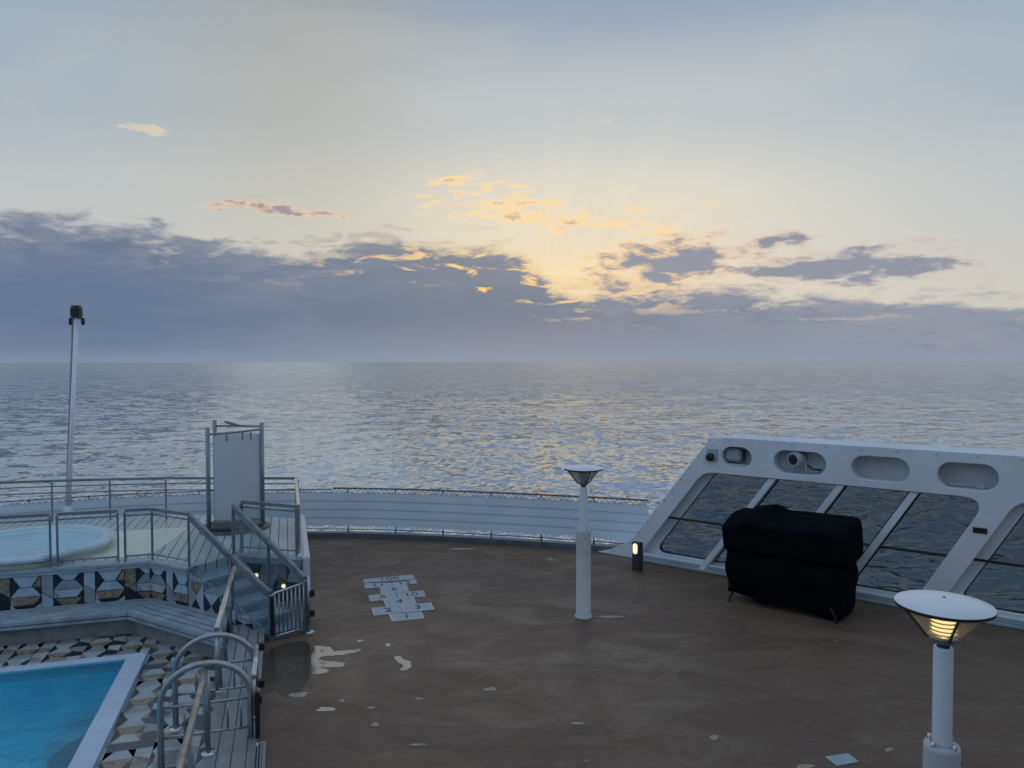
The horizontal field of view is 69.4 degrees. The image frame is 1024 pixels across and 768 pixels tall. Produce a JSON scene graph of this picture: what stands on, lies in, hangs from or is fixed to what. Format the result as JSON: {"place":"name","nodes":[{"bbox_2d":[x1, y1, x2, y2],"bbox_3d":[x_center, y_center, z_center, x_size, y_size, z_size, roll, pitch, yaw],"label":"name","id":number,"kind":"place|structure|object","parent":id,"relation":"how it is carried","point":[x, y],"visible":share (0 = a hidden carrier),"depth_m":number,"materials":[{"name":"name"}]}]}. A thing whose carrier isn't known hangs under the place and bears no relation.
{"place":"outdoors","nodes":[
{"label":"outdoors","id":0,"kind":"place"},
{"bbox_2d":[0,629,228,767],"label":"pool floor","id":1,"kind":"structure","parent":0,"point":[132,742],"depth_m":10.28,"materials":[{"name":"tile"}]},
{"bbox_2d":[0,653,146,767],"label":"swimming pool","id":2,"kind":"structure","parent":1,"relation":"in","point":[62,714],"depth_m":10.66,"materials":[{"name":"liquid"}]},
{"bbox_2d":[0,598,228,660],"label":"bench","id":3,"kind":"object","parent":1,"relation":"on","point":[175,625],"visible":0.86,"depth_m":11.99,"materials":[{"name":"grey wood"}]},
{"bbox_2d":[151,748,180,767],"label":"drain grate","id":4,"kind":"object","parent":1,"relation":"on","point":[171,757],"visible":0.64,"depth_m":8.38,"materials":[{"name":"grey plastic"}]},
{"bbox_2d":[157,660,257,767],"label":"hoop barrier","id":5,"kind":"object","parent":1,"relation":"on","point":[173,677],"visible":0.89,"depth_m":8.13,"materials":[{"name":"metal"}]},
{"bbox_2d":[168,632,253,731],"bbox_3d":[-3.692,3.659,9.210,1.089,1.144,0.169,-1,2,-17],"label":"hoop barrier","id":6,"kind":"object","parent":1,"relation":"on","point":[177,726],"visible":0.77,"depth_m":9.15,"materials":[{"name":"metal"}]},
{"bbox_2d":[202,624,264,767],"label":"walkway","id":7,"kind":"structure","parent":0,"point":[235,748],"depth_m":8.75,"materials":[{"name":"grey wood"}]},
{"bbox_2d":[176,669,215,767],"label":"handrail","id":8,"kind":"object","parent":7,"relation":"on","point":[186,751],"visible":1,"depth_m":7.30,"materials":[{"name":"wood"},{"name":"weathered steel"},{"name":"polished steel"}]},
{"bbox_2d":[214,566,236,692],"bbox_3d":[-4.037,3.377,10.464,0.159,1.034,2.233,-1,2,-17],"label":"handrail","id":9,"kind":"object","parent":7,"relation":"on","point":[220,621],"visible":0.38,"depth_m":10.27,"materials":[{"name":"wood"}]},
{"bbox_2d":[251,642,264,738],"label":"swing gate","id":10,"kind":"structure","parent":7,"relation":"on","point":[257,682],"depth_m":8.44,"materials":[{"name":"metal"}]},
{"bbox_2d":[0,361,1023,544],"bbox_3d":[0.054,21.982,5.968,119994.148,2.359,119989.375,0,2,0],"label":"sea","id":11,"kind":"structure","parent":0,"point":[640,429],"depth_m":294.56,"materials":[{"name":"liquid"}]},
{"bbox_2d":[0,0,1023,362],"label":"sky","id":12,"kind":"structure","parent":0,"point":[209,181],"materials":[{"name":"blue"}]},
{"bbox_2d":[257,538,1023,767],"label":"deck","id":13,"kind":"structure","parent":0,"point":[674,667],"depth_m":10.14,"materials":[{"name":"brown paint"}]},
{"bbox_2d":[0,515,302,604],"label":"raised deck","id":14,"kind":"structure","parent":13,"relation":"on","point":[206,554],"depth_m":14.70,"materials":[{"name":"grey wood"}]},
{"bbox_2d":[0,557,198,610],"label":"tiled wall","id":15,"kind":"structure","parent":14,"relation":"attached to","point":[95,582],"depth_m":12.59,"materials":[{"name":"multicoloured tile"}]},
{"bbox_2d":[0,513,51,566],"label":"glass railing","id":16,"kind":"object","parent":15,"relation":"on","point":[33,515],"visible":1,"depth_m":12.43,"materials":[{"name":"metal"}]},
{"bbox_2d":[56,509,119,566],"bbox_3d":[-7.261,2.634,12.671,0.956,0.920,0.060,-1,2,-17],"label":"glass railing","id":17,"kind":"object","parent":15,"relation":"on","point":[82,513],"visible":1,"depth_m":12.64,"materials":[{"name":"metal"}]},
{"bbox_2d":[123,507,189,566],"bbox_3d":[-6.060,2.627,12.783,1.325,0.920,0.274,0,2,15],"label":"glass railing","id":18,"kind":"object","parent":15,"relation":"on","point":[151,510],"visible":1,"depth_m":12.83,"materials":[{"name":"metal"}]},
{"bbox_2d":[74,527,186,560],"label":"cream paving","id":19,"kind":"structure","parent":14,"relation":"on","point":[138,541],"depth_m":14.28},
{"bbox_2d":[0,524,115,569],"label":"hot tub","id":20,"kind":"object","parent":19,"relation":"on","point":[21,546],"visible":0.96,"depth_m":13.91,"materials":[{"name":"plastic"}]},
{"bbox_2d":[0,477,298,521],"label":"stern railing","id":21,"kind":"object","parent":14,"relation":"on","point":[139,478],"visible":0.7,"depth_m":16.25,"materials":[{"name":"metal"}]},
{"bbox_2d":[201,420,269,535],"bbox_3d":[-5.763,1.874,15.363,1.345,2.268,1.271,0,2,0],"label":"shower screen","id":22,"kind":"object","parent":14,"relation":"on","point":[238,466],"visible":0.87,"depth_m":15.14,"materials":[{"name":"metal"}]},
{"bbox_2d":[235,553,301,601],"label":"tiled wall","id":23,"kind":"structure","parent":14,"relation":"attached to","point":[281,572],"depth_m":13.07,"materials":[{"name":"grey tile"}]},
{"bbox_2d":[239,500,298,556],"bbox_3d":[-4.370,2.591,13.303,1.182,0.953,0.066,0,2,15],"label":"glass railing","id":24,"kind":"object","parent":23,"relation":"on","point":[242,546],"visible":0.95,"depth_m":13.24,"materials":[{"name":"metal"}]},
{"bbox_2d":[281,583,286,588],"bbox_3d":[-4.021,3.556,13.025,0.110,0.110,0.042,0,2,11],"label":"step lamp","id":25,"kind":"object","parent":23,"relation":"attached to","point":[283,585],"visible":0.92,"depth_m":13.02,"materials":[{"name":"glass"}]},
{"bbox_2d":[188,565,303,639],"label":"deck stairs","id":26,"kind":"structure","parent":13,"relation":"on","point":[250,599],"depth_m":12.19,"materials":[{"name":"grey wood"}]},
{"bbox_2d":[187,513,272,640],"bbox_3d":[-4.583,3.070,11.936,2.070,1.760,0.100,1,2,33],"label":"glass railing","id":27,"kind":"object","parent":26,"relation":"on","point":[234,560],"visible":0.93,"depth_m":11.83,"materials":[{"name":"metal"}]},
{"bbox_2d":[231,504,306,630],"bbox_3d":[-4.141,3.050,12.523,2.329,1.763,0.080,1,2,42],"label":"glass railing","id":28,"kind":"object","parent":26,"relation":"on","point":[290,564],"visible":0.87,"depth_m":12.47,"materials":[{"name":"metal"}]},
{"bbox_2d":[255,741,265,767],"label":"drain grate","id":29,"kind":"object","parent":13,"relation":"on","point":[260,754],"visible":0.54,"depth_m":8.08,"materials":[{"name":"grey metal"}]},
{"bbox_2d":[276,602,302,623],"bbox_3d":[-3.901,3.882,12.736,2.167,0.076,0.633,1,2,41],"label":"landing","id":30,"kind":"object","parent":13,"relation":"on","point":[293,609],"visible":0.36,"depth_m":12.68,"materials":[{"name":"grey wood"}]},
{"bbox_2d":[270,576,314,637],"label":"barred gate","id":31,"kind":"structure","parent":13,"relation":"on","point":[310,611],"depth_m":11.57,"materials":[{"name":"metal"}]},
{"bbox_2d":[288,692,307,696],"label":"puddle","id":32,"kind":"object","parent":13,"relation":"on","point":[299,694],"visible":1,"depth_m":9.57,"materials":[{"name":"liquid"}]},
{"bbox_2d":[297,515,310,605],"bbox_3d":[-4.175,3.415,14.700,0.210,0.900,3.750,-1,2,-17],"label":"side coaming","id":33,"kind":"object","parent":13,"relation":"on","point":[304,554],"visible":0.6,"depth_m":13.50,"materials":[{"name":"white metal"}]},
{"bbox_2d":[295,478,299,553],"bbox_3d":[-4.279,2.543,14.752,0.060,0.880,3.285,-1,2,-17],"label":"glass railing","id":34,"kind":"object","parent":33,"relation":"on","point":[297,500],"visible":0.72,"depth_m":13.78,"materials":[{"name":"metal"}]},
{"bbox_2d":[0,487,648,550],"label":"stern bulwark rail","id":35,"kind":"object","parent":13,"relation":"on","point":[561,517],"visible":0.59,"depth_m":17.67,"materials":[{"name":"white metal"}]},
{"bbox_2d":[62,305,84,511],"bbox_3d":[-10.263,0.567,17.246,0.344,4.797,0.572,1,2,29],"label":"flagpole","id":36,"kind":"object","parent":35,"relation":"attached to","point":[76,313],"visible":0.97,"depth_m":17.22,"materials":[{"name":"white metal"}]},
{"bbox_2d":[316,707,334,710],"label":"puddle","id":37,"kind":"object","parent":13,"relation":"on","point":[326,709],"visible":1,"depth_m":9.15,"materials":[{"name":"liquid"}]},
{"bbox_2d":[311,646,360,674],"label":"puddle","id":38,"kind":"object","parent":13,"relation":"on","point":[316,654],"visible":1,"depth_m":10.76,"materials":[{"name":"liquid"}]},
{"bbox_2d":[363,575,433,621],"bbox_3d":[-2.097,3.888,13.547,1.051,0.006,2.584,-1,2,-16],"label":"hopscotch grid","id":39,"kind":"object","parent":13,"relation":"on","point":[402,602],"visible":1,"depth_m":13.43,"materials":[{"name":"paint"}]},
{"bbox_2d":[394,656,411,670],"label":"puddle","id":40,"kind":"object","parent":13,"relation":"on","point":[406,664],"visible":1,"depth_m":10.57,"materials":[{"name":"liquid"}]},
{"bbox_2d":[410,743,426,745],"bbox_3d":[-1.051,4.048,8.304,0.203,0.001,0.058,0,2,0],"label":"worn patch","id":41,"kind":"object","parent":13,"relation":"on","point":[417,744],"visible":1,"depth_m":8.31,"materials":[{"name":"grey paint"}]},
{"bbox_2d":[448,548,477,549],"bbox_3d":[-1.131,3.784,16.988,0.691,0.001,0.181,0,2,0],"label":"worn patch","id":42,"kind":"object","parent":13,"relation":"on","point":[462,548],"visible":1,"depth_m":17.01,"materials":[{"name":"grey paint"}]},
{"bbox_2d":[483,687,496,690],"bbox_3d":[-0.294,4.003,9.703,0.169,0.001,0.116,-1,2,-27],"label":"worn patch","id":43,"kind":"object","parent":13,"relation":"on","point":[490,689],"visible":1,"depth_m":9.70,"materials":[{"name":"grey paint"}]},
{"bbox_2d":[564,465,602,619],"bbox_3d":[1.200,2.635,12.412,0.654,2.573,0.654,0,2,-9],"label":"lamp post","id":44,"kind":"object","parent":13,"relation":"on","point":[583,476],"visible":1,"depth_m":12.32,"materials":[{"name":"white metal"}]},
{"bbox_2d":[597,616,623,617],"bbox_3d":[1.656,3.915,12.444,0.492,0.001,0.126,0,2,0],"label":"worn patch","id":45,"kind":"object","parent":13,"relation":"on","point":[610,616],"visible":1,"depth_m":12.46,"materials":[{"name":"grey paint"}]},
{"bbox_2d":[632,541,642,570],"bbox_3d":[2.577,3.543,15.227,0.190,0.580,0.166,1,2,38],"label":"bollard light","id":46,"kind":"object","parent":13,"relation":"on","point":[637,555],"visible":1,"depth_m":15.18,"materials":[{"name":"grey metal"}]},
{"bbox_2d":[709,735,718,739],"bbox_3d":[2.307,4.035,8.443,0.107,0.001,0.123,0,2,0],"label":"worn patch","id":47,"kind":"object","parent":13,"relation":"on","point":[713,737],"visible":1,"depth_m":8.45,"materials":[{"name":"grey paint"}]},
{"bbox_2d":[722,504,862,623],"bbox_3d":[4.910,3.059,13.008,2.160,1.709,1.120,1,2,38],"label":"covered furniture stack","id":48,"kind":"object","parent":13,"relation":"on","point":[802,560],"visible":1,"depth_m":12.56,"materials":[{"name":"black fabric"}]},
{"bbox_2d":[797,764,814,767],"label":"worn patch","id":49,"kind":"object","parent":13,"relation":"on","point":[804,766],"visible":1,"depth_m":7.84,"materials":[{"name":"grey paint"}]},
{"bbox_2d":[599,434,1023,629],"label":"window screen","id":50,"kind":"object","parent":13,"relation":"on","point":[925,526],"depth_m":13.21,"materials":[{"name":"white paint"}]},
{"bbox_2d":[705,448,717,460],"bbox_3d":[4.008,1.436,14.907,0.225,0.255,0.139,1,2,38],"label":"wall camera","id":51,"kind":"object","parent":50,"relation":"attached to","point":[711,454],"depth_m":14.89,"materials":[{"name":"white plastic"}]},
{"bbox_2d":[726,448,748,466],"bbox_3d":[4.538,1.467,14.840,0.470,0.344,0.200,1,2,38],"label":"floodlight","id":52,"kind":"object","parent":50,"relation":"attached to","point":[735,454],"visible":0.93,"depth_m":14.79,"materials":[{"name":"grey metal"}]},
{"bbox_2d":[646,473,896,593],"bbox_3d":[5.446,2.766,14.275,6.594,1.976,0.085,1,2,38],"label":"window frame","id":53,"kind":"structure","parent":50,"relation":"in","point":[654,546],"depth_m":15.64,"materials":[{"name":"white paint"}]},
{"bbox_2d":[787,451,821,473],"bbox_3d":[5.514,1.478,13.985,0.322,0.431,0.589,-2,2,-40],"label":"security camera","id":54,"kind":"object","parent":50,"relation":"attached to","point":[797,459],"visible":1,"depth_m":13.96,"materials":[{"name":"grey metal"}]},
{"bbox_2d":[661,474,978,591],"bbox_3d":[5.582,2.763,14.142,5.979,1.817,0.015,1,2,38],"label":"window pane","id":55,"kind":"structure","parent":50,"relation":"in","point":[935,523],"depth_m":13.42,"materials":[{"name":"clear glass"}]},
{"bbox_2d":[947,482,989,488],"bbox_3d":[7.645,1.694,12.397,0.600,0.080,0.080,1,2,38],"label":"strip lamp","id":56,"kind":"object","parent":50,"relation":"on","point":[980,486],"visible":1,"depth_m":12.35,"materials":[{"name":"white plastic"}]},
{"bbox_2d":[950,504,1023,615],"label":"window frame","id":57,"kind":"structure","parent":50,"relation":"in","point":[1014,515],"depth_m":12.29,"materials":[{"name":"white paint"}]},
{"bbox_2d":[966,516,1023,611],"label":"window pane","id":58,"kind":"structure","parent":50,"relation":"in","point":[1000,586],"depth_m":12.18,"materials":[{"name":"clear glass"}]},
{"bbox_2d":[825,753,858,765],"bbox_3d":[3.557,4.045,7.968,0.290,0.008,0.186,-1,2,-14],"label":"cover plate","id":59,"kind":"object","parent":13,"relation":"on","point":[842,759],"visible":1,"depth_m":7.96,"materials":[{"name":"blue metal"}]},
{"bbox_2d":[894,590,996,767],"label":"lamp post","id":60,"kind":"object","parent":13,"relation":"on","point":[946,613],"visible":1,"depth_m":5.38,"materials":[{"name":"white metal"}]}
]}

